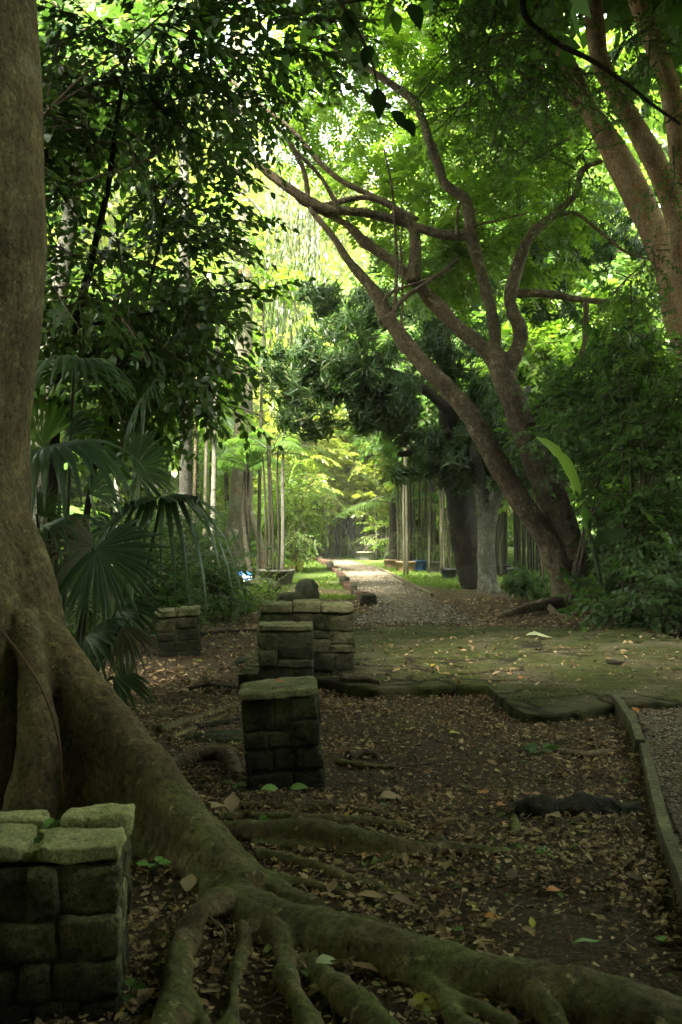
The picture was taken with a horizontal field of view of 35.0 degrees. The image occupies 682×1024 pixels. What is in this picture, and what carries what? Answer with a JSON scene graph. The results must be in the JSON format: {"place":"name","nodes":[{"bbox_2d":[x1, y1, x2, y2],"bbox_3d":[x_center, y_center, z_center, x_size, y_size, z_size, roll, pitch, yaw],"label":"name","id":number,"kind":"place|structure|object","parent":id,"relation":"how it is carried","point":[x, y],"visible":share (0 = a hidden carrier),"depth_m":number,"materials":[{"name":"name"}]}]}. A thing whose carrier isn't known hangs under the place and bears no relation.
{"place":"outdoors","nodes":[
{"label":"outdoors","id":0,"kind":"place"},
{"bbox_2d":[65,542,681,1023],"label":"ground","id":1,"kind":"structure","parent":0,"point":[583,924],"depth_m":4.71,"materials":[{"name":"soil"}]},
{"bbox_2d":[0,803,134,1023],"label":"stone pillar","id":2,"kind":"structure","parent":1,"relation":"on","point":[66,898],"depth_m":2.93,"materials":[{"name":"stone"}]},
{"bbox_2d":[30,354,151,619],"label":"fan palm","id":3,"kind":"object","parent":1,"relation":"on","point":[61,417],"visible":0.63,"depth_m":7.29,"materials":[{"name":"green plant"}]},
{"bbox_2d":[44,517,170,719],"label":"fan palm","id":4,"kind":"object","parent":1,"relation":"on","point":[116,636],"visible":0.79,"depth_m":6.58,"materials":[{"name":"green plant"}]},
{"bbox_2d":[74,228,158,565],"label":"thin tree","id":5,"kind":"object","parent":1,"relation":"on","point":[108,275],"visible":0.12,"depth_m":21.96,"materials":[{"name":"green plant"}]},
{"bbox_2d":[37,0,199,552],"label":"woodland tree","id":6,"kind":"object","parent":1,"relation":"on","point":[73,509],"visible":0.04,"depth_m":24.08,"materials":[{"name":"green plant"}]},
{"bbox_2d":[69,229,173,493],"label":"thin tree","id":7,"kind":"object","parent":1,"relation":"on","point":[111,279],"visible":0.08,"depth_m":18.74,"materials":[{"name":"green plant"}]},
{"bbox_2d":[119,978,146,1009],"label":"seedling","id":8,"kind":"object","parent":1,"relation":"on","point":[135,986],"visible":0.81,"depth_m":2.99,"materials":[{"name":"green plant"}]},
{"bbox_2d":[34,486,244,646],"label":"fan palm","id":9,"kind":"object","parent":1,"relation":"on","point":[90,622],"visible":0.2,"depth_m":13.32,"materials":[{"name":"green plant"}]},
{"bbox_2d":[47,0,258,403],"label":"woodland tree","id":10,"kind":"object","parent":1,"relation":"on","point":[112,206],"visible":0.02,"depth_m":40.73,"materials":[{"name":"green plant"}]},
{"bbox_2d":[135,856,170,880],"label":"seedling","id":11,"kind":"object","parent":1,"relation":"on","point":[160,859],"visible":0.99,"depth_m":4.10,"materials":[{"name":"green plant"}]},
{"bbox_2d":[72,378,244,696],"bbox_3d":[-1.521,0.160,8.319,1.308,2.612,1.780,1,-1,-39],"label":"fan palm","id":12,"kind":"object","parent":1,"relation":"on","point":[138,448],"visible":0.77,"depth_m":8.23,"materials":[{"name":"green plant"}]},
{"bbox_2d":[57,246,271,559],"bbox_3d":[-5.475,-1.850,25.878,7.723,8.961,6.144,0,-1,-9],"label":"shrub","id":13,"kind":"object","parent":1,"relation":"on","point":[105,511],"visible":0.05,"depth_m":25.31,"materials":[{"name":"green plant"}]},
{"bbox_2d":[64,0,267,541],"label":"slender tree","id":14,"kind":"object","parent":1,"relation":"on","point":[185,480],"visible":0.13,"depth_m":20.41,"materials":[{"name":"green plant"}]},
{"bbox_2d":[72,523,263,630],"bbox_3d":[-2.205,1.067,14.583,2.258,1.871,4.501,0,-1,0],"label":"shrub","id":15,"kind":"object","parent":1,"relation":"on","point":[219,597],"visible":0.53,"depth_m":14.89,"materials":[{"name":"green plant"}]},
{"bbox_2d":[55,27,300,514],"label":"woodland tree","id":16,"kind":"object","parent":1,"relation":"on","point":[265,182],"visible":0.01,"depth_m":50.25,"materials":[{"name":"green plant"}]},
{"bbox_2d":[155,605,201,656],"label":"stone pillar","id":17,"kind":"structure","parent":1,"relation":"on","point":[178,633],"depth_m":11.19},
{"bbox_2d":[102,431,257,565],"bbox_3d":[-4.826,-0.413,29.604,4.328,5.908,9.213,0,-1,25],"label":"shrub","id":18,"kind":"object","parent":1,"relation":"on","point":[166,470],"visible":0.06,"depth_m":29.36,"materials":[{"name":"green plant"}]},
{"bbox_2d":[155,704,235,733],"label":"fallen branch","id":19,"kind":"object","parent":1,"relation":"on","point":[161,729],"visible":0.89,"depth_m":7.29,"materials":[{"name":"wood"}]},
{"bbox_2d":[109,244,284,535],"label":"sapling tree","id":20,"kind":"object","parent":1,"relation":"on","point":[254,338],"visible":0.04,"depth_m":34.94,"materials":[{"name":"green plant"}]},
{"bbox_2d":[167,713,227,740],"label":"fallen branch","id":21,"kind":"object","parent":1,"relation":"on","point":[184,732],"visible":0.87,"depth_m":6.92,"materials":[{"name":"wood"}]},
{"bbox_2d":[177,249,230,538],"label":"thin tree","id":22,"kind":"object","parent":1,"relation":"on","point":[205,455],"visible":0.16,"depth_m":23.98,"materials":[{"name":"green plant"}]},
{"bbox_2d":[179,411,233,562],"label":"feather palm","id":23,"kind":"object","parent":1,"relation":"on","point":[198,455],"visible":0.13,"depth_m":31.01,"materials":[{"name":"green plant"}]},
{"bbox_2d":[125,159,289,530],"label":"woodland tree","id":24,"kind":"object","parent":1,"relation":"on","point":[263,247],"visible":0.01,"depth_m":57.53,"materials":[{"name":"green plant"}]},
{"bbox_2d":[91,157,326,537],"bbox_3d":[-3.282,-3.683,27.415,6.179,11.002,5.817,-1,-1,34],"label":"sapling tree","id":25,"kind":"object","parent":1,"relation":"on","point":[255,241],"visible":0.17,"depth_m":26.98,"materials":[{"name":"green plant"}]},
{"bbox_2d":[177,730,243,742],"bbox_3d":[-0.737,1.438,6.732,0.647,0.144,0.213,0,-1,0],"label":"tree root","id":26,"kind":"object","parent":1,"relation":"on","point":[230,735],"visible":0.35,"depth_m":6.68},
{"bbox_2d":[30,0,391,563],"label":"understory tree","id":27,"kind":"object","parent":1,"relation":"on","point":[134,332],"visible":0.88,"depth_m":9.96,"materials":[{"name":"green plant"}]},
{"bbox_2d":[316,0,423,137],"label":"hanging bough","id":28,"kind":"object","parent":27,"relation":"attached to","point":[378,98],"visible":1,"depth_m":3.21,"materials":[{"name":"green plant"}]},
{"bbox_2d":[191,251,242,565],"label":"thin tree","id":29,"kind":"object","parent":1,"relation":"on","point":[213,474],"visible":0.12,"depth_m":24.98,"materials":[{"name":"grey plant"}]},
{"bbox_2d":[164,536,274,615],"bbox_3d":[-1.906,1.246,17.032,1.660,1.748,1.742,0,-1,20],"label":"shrub","id":30,"kind":"object","parent":1,"relation":"on","point":[242,569],"visible":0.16,"depth_m":16.98,"materials":[{"name":"green plant"}]},
{"bbox_2d":[171,449,267,530],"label":"feather palm","id":31,"kind":"object","parent":1,"relation":"on","point":[225,483],"visible":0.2,"depth_m":33.01,"materials":[{"name":"green plant"}]},
{"bbox_2d":[173,209,267,557],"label":"thin tree","id":32,"kind":"object","parent":1,"relation":"on","point":[195,465],"visible":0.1,"depth_m":23.00,"materials":[{"name":"green plant"}]},
{"bbox_2d":[208,414,286,578],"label":"feather palm","id":33,"kind":"object","parent":1,"relation":"on","point":[249,466],"visible":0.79,"depth_m":25.95,"materials":[{"name":"green plant"}]},
{"bbox_2d":[201,552,295,610],"bbox_3d":[-1.616,1.576,18.106,2.160,1.829,2.981,0,-1,0],"label":"shrub","id":34,"kind":"object","parent":1,"relation":"on","point":[258,600],"visible":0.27,"depth_m":18.24,"materials":[{"name":"green plant"}]},
{"bbox_2d":[214,212,302,577],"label":"thin tree","id":35,"kind":"object","parent":1,"relation":"on","point":[259,480],"visible":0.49,"depth_m":26.96,"materials":[{"name":"green plant"}]},
{"bbox_2d":[223,479,301,570],"bbox_3d":[-2.528,0.346,32.984,2.748,2.954,2.439,0,-1,0],"label":"bamboo","id":36,"kind":"object","parent":1,"relation":"on","point":[263,520],"visible":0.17,"depth_m":32.84,"materials":[{"name":"green plant"}]},
{"bbox_2d":[195,2,343,572],"bbox_3d":[-1.957,-7.512,28.063,3.859,18.703,2.603,0,-1,14],"label":"pale trunk tree","id":37,"kind":"object","parent":1,"relation":"on","point":[308,241],"visible":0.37,"depth_m":27.94,"materials":[{"name":"bark"},{"name":"green leaf"},{"name":"twig"}]},
{"bbox_2d":[216,123,331,494],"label":"woodland tree","id":38,"kind":"object","parent":1,"relation":"on","point":[268,193],"visible":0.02,"depth_m":62.94,"materials":[{"name":"green plant"}]},
{"bbox_2d":[257,569,295,585],"bbox_3d":[-1.488,1.506,24.782,0.890,0.380,0.890,0,-1,0],"label":"planter","id":39,"kind":"object","parent":1,"relation":"on","point":[286,580],"visible":0.58,"depth_m":24.45,"materials":[{"name":"stone"}]},
{"bbox_2d":[220,427,333,569],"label":"potted palm","id":40,"kind":"object","parent":39,"relation":"in","point":[285,440],"visible":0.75,"depth_m":24.78,"materials":[{"name":"plant"}]},
{"bbox_2d":[238,676,325,791],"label":"stone pillar","id":41,"kind":"structure","parent":1,"relation":"on","point":[281,721],"depth_m":5.49,"materials":[{"name":"stone"}]},
{"bbox_2d":[256,621,313,680],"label":"stone pillar","id":42,"kind":"structure","parent":1,"relation":"on","point":[285,648],"depth_m":8.56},
{"bbox_2d":[276,592,306,601],"bbox_3d":[-0.789,1.496,17.398,0.589,0.422,0.413,0,-1,0],"label":"boulder","id":43,"kind":"object","parent":1,"relation":"on","point":[288,596],"visible":0.34,"depth_m":17.22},
{"bbox_2d":[252,399,334,514],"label":"young tree","id":44,"kind":"object","parent":1,"relation":"on","point":[274,436],"visible":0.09,"depth_m":44.87,"materials":[{"name":"green plant"}]},
{"bbox_2d":[253,462,342,562],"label":"feather palm","id":45,"kind":"object","parent":1,"relation":"on","point":[299,467],"visible":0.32,"depth_m":39.92,"materials":[{"name":"green plant"}]},
{"bbox_2d":[252,455,351,573],"bbox_3d":[-1.349,0.061,31.766,3.606,3.697,3.029,-1,-1,36],"label":"shrub","id":46,"kind":"object","parent":1,"relation":"on","point":[298,539],"visible":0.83,"depth_m":31.40,"materials":[{"name":"green plant"}]},
{"bbox_2d":[253,263,353,556],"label":"sapling tree","id":47,"kind":"object","parent":1,"relation":"on","point":[268,330],"visible":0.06,"depth_m":46.73,"materials":[{"name":"green plant"}]},
{"bbox_2d":[258,599,354,675],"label":"stone wall","id":48,"kind":"structure","parent":1,"relation":"on","point":[333,637],"depth_m":9.13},
{"bbox_2d":[259,295,354,556],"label":"sapling tree","id":49,"kind":"object","parent":1,"relation":"on","point":[327,526],"visible":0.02,"depth_m":46.30,"materials":[{"name":"green plant"}]},
{"bbox_2d":[256,315,358,558],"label":"young tree","id":50,"kind":"object","parent":1,"relation":"on","point":[323,446],"visible":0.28,"depth_m":41.05,"materials":[{"name":"green plant"}]},
{"bbox_2d":[295,578,319,598],"bbox_3d":[-0.551,1.379,17.584,0.402,0.596,0.431,0,-1,0],"label":"boulder","id":51,"kind":"object","parent":1,"relation":"on","point":[307,588],"visible":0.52,"depth_m":17.44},
{"bbox_2d":[192,424,445,549],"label":"thicket","id":52,"kind":"object","parent":1,"relation":"on","point":[221,498],"visible":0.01,"depth_m":59.05,"materials":[{"name":"green plant"}]},
{"bbox_2d":[252,112,389,549],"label":"woodland tree","id":53,"kind":"object","parent":1,"relation":"on","point":[340,236],"visible":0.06,"depth_m":57.05,"materials":[{"name":"green plant"}]},
{"bbox_2d":[274,390,370,556],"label":"young tree","id":54,"kind":"object","parent":1,"relation":"on","point":[336,472],"visible":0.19,"depth_m":42.85,"materials":[{"name":"green plant"}]},
{"bbox_2d":[280,521,382,555],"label":"shrub","id":55,"kind":"object","parent":1,"relation":"on","point":[345,548],"visible":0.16,"depth_m":49.68,"materials":[{"name":"green plant"}]},
{"bbox_2d":[303,409,371,557],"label":"young tree","id":56,"kind":"object","parent":1,"relation":"on","point":[347,466],"visible":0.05,"depth_m":45.94,"materials":[{"name":"green plant"}]},
{"bbox_2d":[0,0,681,1023],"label":"buttressed tree","id":57,"kind":"object","parent":1,"relation":"on","point":[112,752],"visible":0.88,"depth_m":4.53,"materials":[{"name":"brown plant"}]},
{"bbox_2d":[0,629,63,797],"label":"climbing vine","id":58,"kind":"object","parent":57,"relation":"attached to","point":[42,690],"visible":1,"depth_m":4.71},
{"bbox_2d":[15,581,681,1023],"bbox_3d":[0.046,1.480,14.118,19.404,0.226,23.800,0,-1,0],"label":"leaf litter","id":59,"kind":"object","parent":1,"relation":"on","point":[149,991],"visible":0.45,"depth_m":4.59,"materials":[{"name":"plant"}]},
{"bbox_2d":[30,0,243,526],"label":"slanting tree","id":60,"kind":"object","parent":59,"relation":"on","point":[143,53],"visible":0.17,"depth_m":16.95,"materials":[{"name":"green plant"}]},
{"bbox_2d":[308,143,388,529],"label":"woodland tree","id":61,"kind":"object","parent":1,"relation":"on","point":[365,229],"visible":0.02,"depth_m":67.80,"materials":[{"name":"green plant"}]},
{"bbox_2d":[324,406,393,550],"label":"young tree","id":62,"kind":"object","parent":1,"relation":"on","point":[381,480],"visible":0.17,"depth_m":43.81,"materials":[{"name":"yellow plant"}]},
{"bbox_2d":[344,749,378,759],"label":"fallen branch","id":63,"kind":"object","parent":1,"relation":"on","point":[355,753],"visible":0.98,"depth_m":6.22,"materials":[{"name":"wood"}]},
{"bbox_2d":[324,424,399,559],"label":"young tree","id":64,"kind":"object","parent":1,"relation":"on","point":[363,470],"visible":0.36,"depth_m":42.93,"materials":[{"name":"green plant"}]},
{"bbox_2d":[342,456,399,557],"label":"young tree","id":65,"kind":"object","parent":1,"relation":"on","point":[366,525],"visible":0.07,"depth_m":45.88,"materials":[{"name":"green plant"}]},
{"bbox_2d":[325,273,418,560],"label":"sapling tree","id":66,"kind":"object","parent":1,"relation":"on","point":[397,487],"visible":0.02,"depth_m":32.49,"materials":[{"name":"green plant"}]},
{"bbox_2d":[332,463,414,559],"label":"feather palm","id":67,"kind":"object","parent":1,"relation":"on","point":[392,524],"visible":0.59,"depth_m":34.91,"materials":[{"name":"green plant"}]},
{"bbox_2d":[332,254,415,560],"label":"sapling tree","id":68,"kind":"object","parent":1,"relation":"on","point":[410,556],"visible":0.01,"depth_m":32.54,"materials":[{"name":"green plant"}]},
{"bbox_2d":[334,418,415,560],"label":"sapling tree","id":69,"kind":"object","parent":1,"relation":"on","point":[350,430],"visible":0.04,"depth_m":31.82,"materials":[{"name":"green plant"}]},
{"bbox_2d":[356,507,416,563],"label":"shrub","id":70,"kind":"object","parent":1,"relation":"on","point":[380,539],"visible":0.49,"depth_m":38.70,"materials":[{"name":"green plant"}]},
{"bbox_2d":[92,557,681,1023],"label":"pebbles","id":71,"kind":"object","parent":1,"relation":"on","point":[672,755],"visible":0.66,"depth_m":7.51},
{"bbox_2d":[255,232,519,588],"bbox_3d":[1.140,-2.164,22.545,5.892,7.730,3.242,0,-1,-10],"label":"mango tree","id":72,"kind":"object","parent":1,"relation":"on","point":[443,454],"visible":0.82,"depth_m":22.03,"materials":[{"name":"green plant"}]},
{"bbox_2d":[342,315,452,575],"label":"sapling tree","id":73,"kind":"object","parent":1,"relation":"on","point":[424,401],"visible":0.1,"depth_m":28.89,"materials":[{"name":"green plant"}]},
{"bbox_2d":[327,255,470,575],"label":"sapling tree","id":74,"kind":"object","parent":1,"relation":"on","point":[403,365],"visible":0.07,"depth_m":29.28,"materials":[{"name":"green plant"}]},
{"bbox_2d":[355,479,445,560],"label":"feather palm","id":75,"kind":"object","parent":1,"relation":"on","point":[422,493],"visible":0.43,"depth_m":36.93,"materials":[{"name":"green plant"}]},
{"bbox_2d":[370,319,430,572],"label":"sapling tree","id":76,"kind":"object","parent":1,"relation":"on","point":[429,536],"visible":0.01,"depth_m":31.10,"materials":[{"name":"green plant"}]},
{"bbox_2d":[252,550,550,599],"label":"grass","id":77,"kind":"structure","parent":1,"relation":"on","point":[422,578],"depth_m":27.96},
{"bbox_2d":[370,564,433,596],"bbox_3d":[1.396,1.722,28.231,0.144,0.167,15.524,0,-1,-3],"label":"timber edging","id":78,"kind":"object","parent":1,"relation":"on","point":[423,590],"visible":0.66,"depth_m":24.83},
{"bbox_2d":[135,477,679,546],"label":"forest","id":79,"kind":"object","parent":1,"relation":"on","point":[510,537],"visible":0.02,"depth_m":71.07,"materials":[{"name":"green plant"}]},
{"bbox_2d":[316,48,508,515],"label":"woodland tree","id":80,"kind":"object","parent":1,"relation":"on","point":[358,251],"depth_m":51.71,"materials":[{"name":"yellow plant"}]},
{"bbox_2d":[333,192,508,574],"bbox_3d":[2.657,-3.499,30.420,5.343,10.723,5.786,1,-1,-44],"label":"sapling tree","id":81,"kind":"object","parent":1,"relation":"on","point":[407,328],"visible":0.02,"depth_m":30.18,"materials":[{"name":"green plant"}]},
{"bbox_2d":[412,992,437,1009],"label":"seedling","id":82,"kind":"object","parent":1,"relation":"on","point":[419,997],"visible":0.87,"depth_m":3.00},
{"bbox_2d":[377,267,479,567],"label":"sapling tree","id":83,"kind":"object","parent":1,"relation":"on","point":[443,523],"visible":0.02,"depth_m":29.83,"materials":[{"name":"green plant"}]},
{"bbox_2d":[183,0,681,374],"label":"red barked tree","id":84,"kind":"object","parent":1,"relation":"on","point":[543,25],"visible":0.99,"depth_m":13.53,"materials":[{"name":"green plant"}]},
{"bbox_2d":[392,318,510,576],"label":"sapling tree","id":85,"kind":"object","parent":1,"relation":"on","point":[436,407],"visible":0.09,"depth_m":27.82,"materials":[{"name":"green plant"}]},
{"bbox_2d":[222,0,681,618],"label":"forked tree","id":86,"kind":"object","parent":1,"relation":"on","point":[460,252],"visible":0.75,"depth_m":18.84,"materials":[{"name":"green plant"}]},
{"bbox_2d":[360,1,659,501],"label":"woodland tree","id":87,"kind":"object","parent":1,"relation":"on","point":[585,180],"depth_m":37.25,"materials":[{"name":"green plant"}]},
{"bbox_2d":[499,560,550,601],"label":"shrub","id":88,"kind":"object","parent":1,"relation":"on","point":[526,584],"visible":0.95,"depth_m":19.07,"materials":[{"name":"green plant"}]},
{"bbox_2d":[417,262,638,578],"bbox_3d":[5.052,-2.709,27.595,6.442,8.917,6.445,0,-1,0],"label":"tree","id":89,"kind":"object","parent":1,"relation":"on","point":[539,346],"visible":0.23,"depth_m":26.33,"materials":[{"name":"green plant"}]},
{"bbox_2d":[524,742,559,754],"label":"seedling","id":90,"kind":"object","parent":1,"relation":"on","point":[531,748],"visible":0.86,"depth_m":6.25,"materials":[{"name":"green plant"}]},
{"bbox_2d":[450,180,634,577],"bbox_3d":[5.051,-3.338,28.215,5.576,10.334,5.148,0,-1,-12],"label":"sapling tree","id":91,"kind":"object","parent":1,"relation":"on","point":[615,265],"visible":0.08,"depth_m":26.97,"materials":[{"name":"green plant"}]},
{"bbox_2d":[465,185,666,592],"bbox_3d":[4.568,-2.624,21.346,4.371,8.609,3.319,-1,-1,41],"label":"mango tree","id":92,"kind":"object","parent":1,"relation":"on","point":[488,502],"visible":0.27,"depth_m":21.45,"materials":[{"name":"plant"}]},
{"bbox_2d":[515,790,641,817],"bbox_3d":[1.090,1.359,4.947,0.596,0.154,0.153,0,-1,-5],"label":"fallen log","id":93,"kind":"object","parent":1,"relation":"on","point":[578,802],"visible":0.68,"depth_m":4.91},
{"bbox_2d":[536,436,627,617],"bbox_3d":[3.298,0.244,15.025,1.296,2.558,0.381,0,-1,-5],"label":"banana plant","id":94,"kind":"object","parent":1,"relation":"on","point":[606,535],"visible":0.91,"depth_m":15.03,"materials":[{"name":"green plant"}]},
{"bbox_2d":[559,747,611,758],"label":"fallen branch","id":95,"kind":"object","parent":1,"relation":"on","point":[576,753],"visible":0.86,"depth_m":6.17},
{"bbox_2d":[492,269,681,607],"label":"tree","id":96,"kind":"object","parent":1,"relation":"on","point":[577,427],"visible":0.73,"depth_m":16.34,"materials":[{"name":"green plant"}]},
{"bbox_2d":[551,24,681,490],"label":"woodland tree","id":97,"kind":"object","parent":1,"relation":"on","point":[650,122],"visible":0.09,"depth_m":29.94,"materials":[{"name":"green plant"}]},
{"bbox_2d":[553,512,681,635],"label":"shrub","id":98,"kind":"object","parent":1,"relation":"on","point":[641,605],"visible":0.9,"depth_m":13.49,"materials":[{"name":"green plant"}]},
{"bbox_2d":[554,398,681,616],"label":"shrub","id":99,"kind":"object","parent":1,"relation":"on","point":[610,584],"visible":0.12,"depth_m":17.18,"materials":[{"name":"green plant"}]},
{"bbox_2d":[562,42,680,468],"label":"woodland tree","id":100,"kind":"object","parent":1,"relation":"on","point":[647,178],"visible":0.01,"depth_m":35.60,"materials":[{"name":"green plant"}]},
{"bbox_2d":[565,351,681,623],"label":"shrub","id":101,"kind":"object","parent":1,"relation":"on","point":[663,509],"visible":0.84,"depth_m":14.95,"materials":[{"name":"green plant"}]},
{"bbox_2d":[611,695,645,756],"bbox_3d":[1.876,1.408,7.063,0.087,0.175,1.681,0,-1,10],"label":"timber edging","id":102,"kind":"object","parent":1,"relation":"on","point":[625,716],"visible":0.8,"depth_m":6.92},
{"bbox_2d":[592,288,681,621],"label":"shrub","id":103,"kind":"object","parent":1,"relation":"on","point":[642,360],"visible":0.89,"depth_m":15.17,"materials":[{"name":"green plant"}]},
{"bbox_2d":[639,740,681,910],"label":"timber edging","id":104,"kind":"object","parent":1,"relation":"on","point":[669,849],"visible":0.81,"depth_m":4.59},
{"bbox_2d":[84,0,664,294],"label":"sky","id":105,"kind":"structure","parent":0,"point":[247,43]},
{"bbox_2d":[323,558,476,622],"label":"path","id":106,"kind":"structure","parent":0,"point":[391,599],"depth_m":19.21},
{"bbox_2d":[238,625,681,723],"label":"pavement","id":107,"kind":"structure","parent":0,"point":[535,709],"depth_m":9.52,"materials":[{"name":"stone"}]},
{"bbox_2d":[339,673,381,684],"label":"fallen branch","id":108,"kind":"object","parent":107,"relation":"on","point":[346,677],"visible":1,"depth_m":8.63,"materials":[{"name":"wood"}]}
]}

